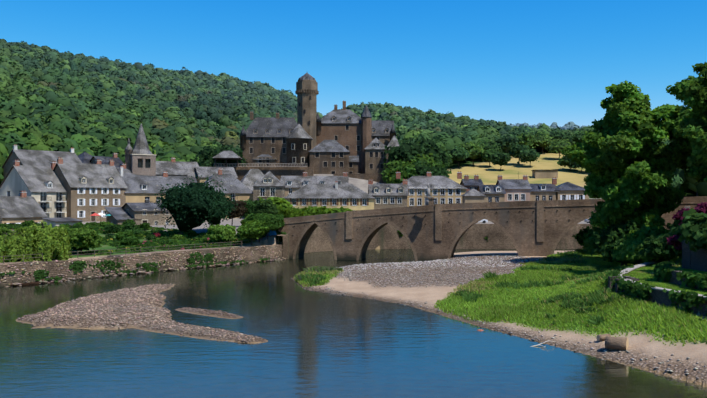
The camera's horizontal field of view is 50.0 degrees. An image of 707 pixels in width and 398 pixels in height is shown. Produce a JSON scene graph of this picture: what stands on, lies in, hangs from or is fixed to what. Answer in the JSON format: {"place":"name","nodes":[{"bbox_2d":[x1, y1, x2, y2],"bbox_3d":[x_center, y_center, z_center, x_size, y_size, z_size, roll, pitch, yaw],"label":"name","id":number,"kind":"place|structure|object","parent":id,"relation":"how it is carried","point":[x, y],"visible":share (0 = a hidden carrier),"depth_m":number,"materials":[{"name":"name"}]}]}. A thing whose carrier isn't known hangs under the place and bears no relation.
{"place":"outdoors","nodes":[
{"label":"outdoors","id":0,"kind":"place"},
{"bbox_2d":[130,123,155,175],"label":"church tower","id":1,"kind":"structure","parent":0,"point":[143,159],"depth_m":199.96,"materials":[{"name":"grey stone"}]},
{"bbox_2d":[124,138,132,169],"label":"turret","id":2,"kind":"object","parent":1,"relation":"attached to","point":[128,150],"visible":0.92,"depth_m":198.80,"materials":[{"name":"grey stone"}]},
{"bbox_2d":[63,172,284,253],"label":"village trees","id":3,"kind":"object","parent":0,"point":[262,220],"depth_m":130.60,"materials":[{"name":"green plant"}]},
{"bbox_2d":[214,158,240,166],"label":"castle pavilion posts","id":4,"kind":"object","parent":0,"point":[226,159],"visible":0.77,"depth_m":218.72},
{"bbox_2d":[213,151,241,158],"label":"pavilion roof","id":5,"kind":"structure","parent":4,"relation":"on","point":[227,154],"depth_m":219.03,"materials":[{"name":"grey stone"}]},
{"bbox_2d":[252,154,277,165],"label":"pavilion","id":6,"kind":"structure","parent":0,"point":[264,158],"depth_m":221.49,"materials":[{"name":"grey stone"}]},
{"bbox_2d":[292,144,305,162],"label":"window panes","id":7,"kind":"structure","parent":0,"point":[302,158],"depth_m":225.67,"materials":[{"name":"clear glass"}]},
{"bbox_2d":[0,249,706,397],"bbox_3d":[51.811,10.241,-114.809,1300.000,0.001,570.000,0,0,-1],"label":"river water","id":8,"kind":"structure","parent":0,"point":[322,345],"depth_m":50.26,"materials":[{"name":"blue liquid"}]},
{"bbox_2d":[11,279,44,285],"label":"rocks","id":9,"kind":"object","parent":8,"relation":"on","point":[30,283],"visible":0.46,"depth_m":90.68,"materials":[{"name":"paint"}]},
{"bbox_2d":[0,0,706,127],"label":"sky","id":10,"kind":"structure","parent":0,"point":[532,62],"materials":[{"name":"blue"}]},
{"bbox_2d":[2,149,706,386],"bbox_3d":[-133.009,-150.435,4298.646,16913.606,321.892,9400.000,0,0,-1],"label":"terrain","id":11,"kind":"structure","parent":0,"point":[641,346],"depth_m":75.17,"materials":[{"name":"beige sand"}]},
{"bbox_2d":[0,230,31,262],"bbox_3d":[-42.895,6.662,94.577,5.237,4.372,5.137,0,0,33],"label":"bush","id":12,"kind":"object","parent":11,"relation":"on","point":[13,245],"visible":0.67,"depth_m":92.92,"materials":[{"name":"green plant"}]},
{"bbox_2d":[0,191,47,223],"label":"house","id":13,"kind":"structure","parent":11,"relation":"on","point":[22,207],"depth_m":152.28,"materials":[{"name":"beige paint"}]},
{"bbox_2d":[0,160,66,217],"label":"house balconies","id":14,"kind":"structure","parent":11,"relation":"on","point":[43,186],"depth_m":163.27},
{"bbox_2d":[2,144,81,179],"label":"house","id":15,"kind":"structure","parent":11,"relation":"on","point":[34,157],"depth_m":188.72,"materials":[{"name":"stone"}]},
{"bbox_2d":[14,226,72,261],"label":"bush","id":16,"kind":"object","parent":11,"relation":"on","point":[47,249],"visible":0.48,"depth_m":95.21,"materials":[{"name":"green plant"}]},
{"bbox_2d":[24,220,67,259],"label":"bush","id":17,"kind":"object","parent":11,"relation":"on","point":[57,245],"depth_m":95.93,"materials":[{"name":"green plant"}]},
{"bbox_2d":[41,217,82,226],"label":"roof","id":18,"kind":"structure","parent":11,"relation":"on","point":[57,221],"depth_m":148.59,"materials":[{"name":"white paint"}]},
{"bbox_2d":[78,152,92,163],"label":"house roof","id":19,"kind":"structure","parent":11,"relation":"on","point":[84,157],"depth_m":202.11,"materials":[{"name":"stone"}]},
{"bbox_2d":[53,157,127,221],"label":"house","id":20,"kind":"structure","parent":11,"relation":"on","point":[97,187],"depth_m":170.07,"materials":[{"name":"grey stone"}]},
{"bbox_2d":[90,153,122,167],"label":"house","id":21,"kind":"structure","parent":11,"relation":"on","point":[118,162],"depth_m":201.19,"materials":[{"name":"stone"}]},
{"bbox_2d":[0,219,215,250],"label":"garden shrubs","id":22,"kind":"object","parent":11,"relation":"on","point":[133,230],"depth_m":132.69,"materials":[{"name":"green plant"}]},
{"bbox_2d":[105,207,133,224],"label":"house lean to","id":23,"kind":"object","parent":11,"relation":"on","point":[120,215],"visible":0.12,"depth_m":158.09,"materials":[{"name":"stone"}]},
{"bbox_2d":[116,163,147,175],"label":"house","id":24,"kind":"structure","parent":11,"relation":"on","point":[126,171],"depth_m":197.88,"materials":[{"name":"stone"}]},
{"bbox_2d":[2,223,264,261],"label":"garden plants","id":25,"kind":"object","parent":11,"relation":"on","point":[165,239],"visible":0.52,"depth_m":126.34,"materials":[{"name":"green plant"}]},
{"bbox_2d":[0,245,281,286],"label":"quay wall","id":26,"kind":"structure","parent":11,"relation":"on","point":[54,272],"depth_m":104.09,"materials":[{"name":"stone"}]},
{"bbox_2d":[0,240,261,262],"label":"quay fence","id":27,"kind":"object","parent":26,"relation":"on","point":[125,251],"visible":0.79,"depth_m":104.72,"materials":[{"name":"brown wood"}]},
{"bbox_2d":[0,246,285,286],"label":"wall stones","id":28,"kind":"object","parent":26,"relation":"attached to","point":[138,272],"visible":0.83,"depth_m":103.69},
{"bbox_2d":[0,228,286,281],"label":"wall ivy","id":29,"kind":"object","parent":26,"relation":"on","point":[40,274],"visible":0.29,"depth_m":102.53,"materials":[{"name":"green plant"}]},
{"bbox_2d":[122,202,175,224],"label":"house","id":30,"kind":"structure","parent":11,"relation":"on","point":[139,213],"depth_m":159.96,"materials":[{"name":"stone"}]},
{"bbox_2d":[120,166,196,202],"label":"cream house","id":31,"kind":"structure","parent":11,"relation":"on","point":[141,189],"depth_m":180.53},
{"bbox_2d":[156,162,187,175],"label":"church nave","id":32,"kind":"structure","parent":11,"relation":"on","point":[174,169],"depth_m":206.45,"materials":[{"name":"grey stone"}]},
{"bbox_2d":[156,157,198,181],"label":"long house","id":33,"kind":"structure","parent":11,"relation":"on","point":[189,167],"depth_m":210.43,"materials":[{"name":"stone"}]},
{"bbox_2d":[194,167,237,182],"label":"long house","id":34,"kind":"structure","parent":11,"relation":"on","point":[206,172],"depth_m":210.18,"materials":[{"name":"beige paint"}]},
{"bbox_2d":[203,168,252,218],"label":"house","id":35,"kind":"structure","parent":11,"relation":"on","point":[235,188],"depth_m":190.92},
{"bbox_2d":[241,169,263,190],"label":"roof","id":36,"kind":"structure","parent":11,"relation":"on","point":[250,178],"depth_m":201.16,"materials":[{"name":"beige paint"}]},
{"bbox_2d":[214,163,307,166],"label":"castle balustrade","id":37,"kind":"object","parent":11,"relation":"on","point":[260,165],"visible":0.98,"depth_m":219.94,"materials":[{"name":"stone"}]},
{"bbox_2d":[252,171,285,200],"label":"house","id":38,"kind":"structure","parent":11,"relation":"on","point":[268,184],"depth_m":185.58,"materials":[{"name":"stone"}]},
{"bbox_2d":[242,112,297,165],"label":"castle wing","id":39,"kind":"structure","parent":11,"relation":"on","point":[267,135],"depth_m":228.66,"materials":[{"name":"grey stone"}]},
{"bbox_2d":[240,126,246,149],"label":"castle turret","id":40,"kind":"object","parent":39,"relation":"attached to","point":[243,135],"visible":0.92,"depth_m":227.66,"materials":[{"name":"stone"}]},
{"bbox_2d":[266,230,276,235],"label":"blue tent","id":41,"kind":"object","parent":11,"relation":"on","point":[271,232],"visible":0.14,"depth_m":129.84,"materials":[{"name":"blue fabric"}]},
{"bbox_2d":[285,124,312,166],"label":"castle round tower","id":42,"kind":"structure","parent":11,"relation":"on","point":[299,136],"depth_m":226.21,"materials":[{"name":"stone"}]},
{"bbox_2d":[291,143,306,162],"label":"round window frame","id":43,"kind":"object","parent":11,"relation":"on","point":[301,157],"visible":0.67,"depth_m":225.73,"materials":[{"name":"grey stone"}]},
{"bbox_2d":[296,73,317,148],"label":"castle tower","id":44,"kind":"structure","parent":11,"relation":"on","point":[306,103],"depth_m":233.00,"materials":[{"name":"brown stone"}]},
{"bbox_2d":[295,89,318,94],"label":"castle donjon corbels","id":45,"kind":"object","parent":44,"relation":"attached to","point":[313,91],"visible":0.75,"depth_m":233.07,"materials":[{"name":"brown stone"}]},
{"bbox_2d":[316,112,320,135],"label":"castle corner turret","id":46,"kind":"object","parent":44,"relation":"attached to","point":[318,126],"visible":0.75,"depth_m":234.75,"materials":[{"name":"red stone"}]},
{"bbox_2d":[234,167,386,183],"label":"terrace wall","id":47,"kind":"structure","parent":11,"relation":"on","point":[277,172],"depth_m":221.05,"materials":[{"name":"stone"}]},
{"bbox_2d":[280,172,348,196],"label":"house","id":48,"kind":"structure","parent":11,"relation":"on","point":[292,184],"depth_m":202.32,"materials":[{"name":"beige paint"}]},
{"bbox_2d":[189,133,451,217],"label":"town trees","id":49,"kind":"object","parent":11,"relation":"on","point":[283,204],"depth_m":210.76,"materials":[{"name":"green plant"}]},
{"bbox_2d":[284,181,374,210],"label":"long yellow house","id":50,"kind":"structure","parent":11,"relation":"on","point":[349,196],"depth_m":171.87,"materials":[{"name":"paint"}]},
{"bbox_2d":[309,140,349,173],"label":"castle building","id":51,"kind":"structure","parent":11,"relation":"on","point":[329,156],"depth_m":223.68,"materials":[{"name":"stone"}]},
{"bbox_2d":[317,100,360,173],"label":"castle","id":52,"kind":"structure","parent":11,"relation":"on","point":[342,127],"depth_m":237.72,"materials":[{"name":"red stone"}]},
{"bbox_2d":[0,39,706,195],"bbox_3d":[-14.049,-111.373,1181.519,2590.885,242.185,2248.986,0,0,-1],"label":"forested hill","id":53,"kind":"structure","parent":11,"relation":"on","point":[700,188],"depth_m":415.53,"materials":[{"name":"green plant"}]},
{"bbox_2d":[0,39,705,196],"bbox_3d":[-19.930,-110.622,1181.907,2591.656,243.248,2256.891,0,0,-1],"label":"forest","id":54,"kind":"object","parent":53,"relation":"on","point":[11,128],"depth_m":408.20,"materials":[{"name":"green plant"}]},
{"bbox_2d":[349,156,358,173],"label":"castle annex","id":55,"kind":"object","parent":11,"relation":"on","point":[353,164],"visible":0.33,"depth_m":225.73,"materials":[{"name":"stone"}]},
{"bbox_2d":[18,254,706,378],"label":"pebble bars","id":56,"kind":"object","parent":11,"relation":"on","point":[107,301],"visible":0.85,"depth_m":71.19,"materials":[{"name":"grey gravel"}]},
{"bbox_2d":[361,105,371,173],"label":"castle turret","id":57,"kind":"object","parent":11,"relation":"on","point":[366,128],"visible":0.81,"depth_m":236.03,"materials":[{"name":"red stone"}]},
{"bbox_2d":[364,138,385,173],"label":"castle","id":58,"kind":"structure","parent":11,"relation":"on","point":[375,155],"depth_m":229.79,"materials":[{"name":"brown stone"}]},
{"bbox_2d":[372,121,393,145],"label":"castle wing","id":59,"kind":"structure","parent":11,"relation":"on","point":[381,130],"depth_m":240.50,"materials":[{"name":"grey stone"}]},
{"bbox_2d":[389,125,395,140],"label":"castle turret","id":60,"kind":"object","parent":59,"relation":"attached to","point":[392,133],"visible":0.67,"depth_m":237.20,"materials":[{"name":"stone"}]},
{"bbox_2d":[368,179,408,208],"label":"house","id":61,"kind":"structure","parent":11,"relation":"on","point":[390,195],"depth_m":177.02,"materials":[{"name":"stone"}]},
{"bbox_2d":[396,171,467,206],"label":"house","id":62,"kind":"structure","parent":11,"relation":"on","point":[445,190],"depth_m":184.12,"materials":[{"name":"beige paint"}]},
{"bbox_2d":[270,224,598,258],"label":"stone retaining wall","id":63,"kind":"structure","parent":11,"relation":"on","point":[388,237],"depth_m":155.63,"materials":[{"name":"stone"}]},
{"bbox_2d":[460,174,483,191],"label":"house","id":64,"kind":"structure","parent":11,"relation":"on","point":[470,184],"depth_m":199.60,"materials":[{"name":"grey stone"}]},
{"bbox_2d":[461,188,485,222],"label":"house","id":65,"kind":"structure","parent":11,"relation":"on","point":[472,195],"depth_m":175.99,"materials":[{"name":"grey paint"}]},
{"bbox_2d":[275,196,706,260],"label":"old bridge","id":66,"kind":"structure","parent":11,"relation":"on","point":[420,234],"depth_m":123.44,"materials":[{"name":"stone"}]},
{"bbox_2d":[424,184,432,204],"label":"bishop statue","id":67,"kind":"object","parent":66,"relation":"on","point":[428,190],"visible":0.88,"depth_m":129.43,"materials":[{"name":"stone"}]},
{"bbox_2d":[428,198,433,204],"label":"bridge cross base","id":68,"kind":"object","parent":66,"relation":"on","point":[430,201],"visible":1,"depth_m":122.21,"materials":[{"name":"brown stone"}]},
{"bbox_2d":[282,209,595,235],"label":"bridge putlog holes","id":69,"kind":"object","parent":66,"relation":"in","point":[448,222],"visible":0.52,"depth_m":122.93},
{"bbox_2d":[477,185,505,220],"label":"house","id":70,"kind":"structure","parent":11,"relation":"on","point":[494,193],"depth_m":186.27,"materials":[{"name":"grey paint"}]},
{"bbox_2d":[496,175,531,201],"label":"house","id":71,"kind":"structure","parent":11,"relation":"on","point":[516,190],"depth_m":190.34,"materials":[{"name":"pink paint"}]},
{"bbox_2d":[443,130,588,171],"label":"trees","id":72,"kind":"object","parent":11,"relation":"on","point":[551,142],"depth_m":337.57,"materials":[{"name":"green plant"}]},
{"bbox_2d":[531,170,557,177],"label":"stone building","id":73,"kind":"structure","parent":11,"relation":"on","point":[544,173],"depth_m":300.74,"materials":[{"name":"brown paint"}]},
{"bbox_2d":[530,184,559,200],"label":"house","id":74,"kind":"structure","parent":11,"relation":"on","point":[542,192],"depth_m":192.26,"materials":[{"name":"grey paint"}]},
{"bbox_2d":[552,177,588,218],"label":"house","id":75,"kind":"structure","parent":11,"relation":"on","point":[569,191],"depth_m":192.27,"materials":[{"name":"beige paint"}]},
{"bbox_2d":[596,334,610,340],"bbox_3d":[17.136,9.479,51.950,0.900,0.444,0.454,0,0,-21],"label":"log","id":76,"kind":"object","parent":11,"relation":"on","point":[600,337],"visible":0.79,"depth_m":51.77,"materials":[{"name":"brown wood"}]},
{"bbox_2d":[605,336,628,349],"bbox_3d":[17.232,9.453,49.648,1.350,0.908,0.928,0,0,29],"label":"sawn log","id":77,"kind":"object","parent":11,"relation":"on","point":[618,343],"visible":0.94,"depth_m":49.33,"materials":[{"name":"brown wood"}]},
{"bbox_2d":[608,276,638,292],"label":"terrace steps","id":78,"kind":"structure","parent":11,"relation":"on","point":[617,289],"depth_m":64.14,"materials":[{"name":"stone"}]},
{"bbox_2d":[561,80,691,229],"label":"tree","id":79,"kind":"object","parent":11,"relation":"on","point":[600,144],"depth_m":99.77,"materials":[{"name":"green plant"}]},
{"bbox_2d":[572,208,706,265],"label":"bank bushes","id":80,"kind":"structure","parent":11,"relation":"on","point":[633,243],"depth_m":82.09,"materials":[{"name":"green plant"}]},
{"bbox_2d":[603,261,706,315],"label":"terrace wall plants","id":81,"kind":"object","parent":11,"relation":"on","point":[662,270],"depth_m":58.75,"materials":[{"name":"green plant"}]},
{"bbox_2d":[623,261,706,316],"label":"curved terrace wall","id":82,"kind":"structure","parent":11,"relation":"on","point":[660,297],"depth_m":56.20,"materials":[{"name":"stone"}]},
{"bbox_2d":[620,261,706,297],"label":"garden wall","id":83,"kind":"structure","parent":82,"relation":"on","point":[641,265],"depth_m":71.43,"materials":[{"name":"grey stone"}]},
{"bbox_2d":[660,76,706,182],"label":"tree","id":84,"kind":"object","parent":11,"relation":"on","point":[678,117],"depth_m":98.85,"materials":[{"name":"green plant"}]},
{"bbox_2d":[664,264,706,290],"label":"upper terrace wall","id":85,"kind":"structure","parent":11,"relation":"on","point":[673,280],"depth_m":61.33,"materials":[{"name":"stone"}]},
{"bbox_2d":[665,62,706,181],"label":"tree","id":86,"kind":"object","parent":11,"relation":"on","point":[695,140],"depth_m":80.14,"materials":[{"name":"green plant"}]},
{"bbox_2d":[682,240,690,268],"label":"stone pillar","id":87,"kind":"structure","parent":11,"relation":"on","point":[686,257],"depth_m":64.84,"materials":[{"name":"stone"}]},
{"bbox_2d":[666,202,706,249],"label":"flowering shrub","id":88,"kind":"object","parent":11,"relation":"on","point":[680,219],"depth_m":69.01,"materials":[{"name":"purple plant"}]},
{"bbox_2d":[691,247,706,271],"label":"road retaining wall","id":89,"kind":"structure","parent":11,"relation":"on","point":[699,259],"depth_m":62.88,"materials":[{"name":"stone"}]},
{"bbox_2d":[385,136,398,167],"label":"castle turret","id":90,"kind":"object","parent":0,"point":[393,141],"depth_m":228.47,"materials":[{"name":"grey stone"}]},
{"bbox_2d":[293,248,706,345],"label":"grass bank","id":91,"kind":"structure","parent":0,"point":[568,288],"depth_m":65.65,"materials":[{"name":"green plant"}]}
]}

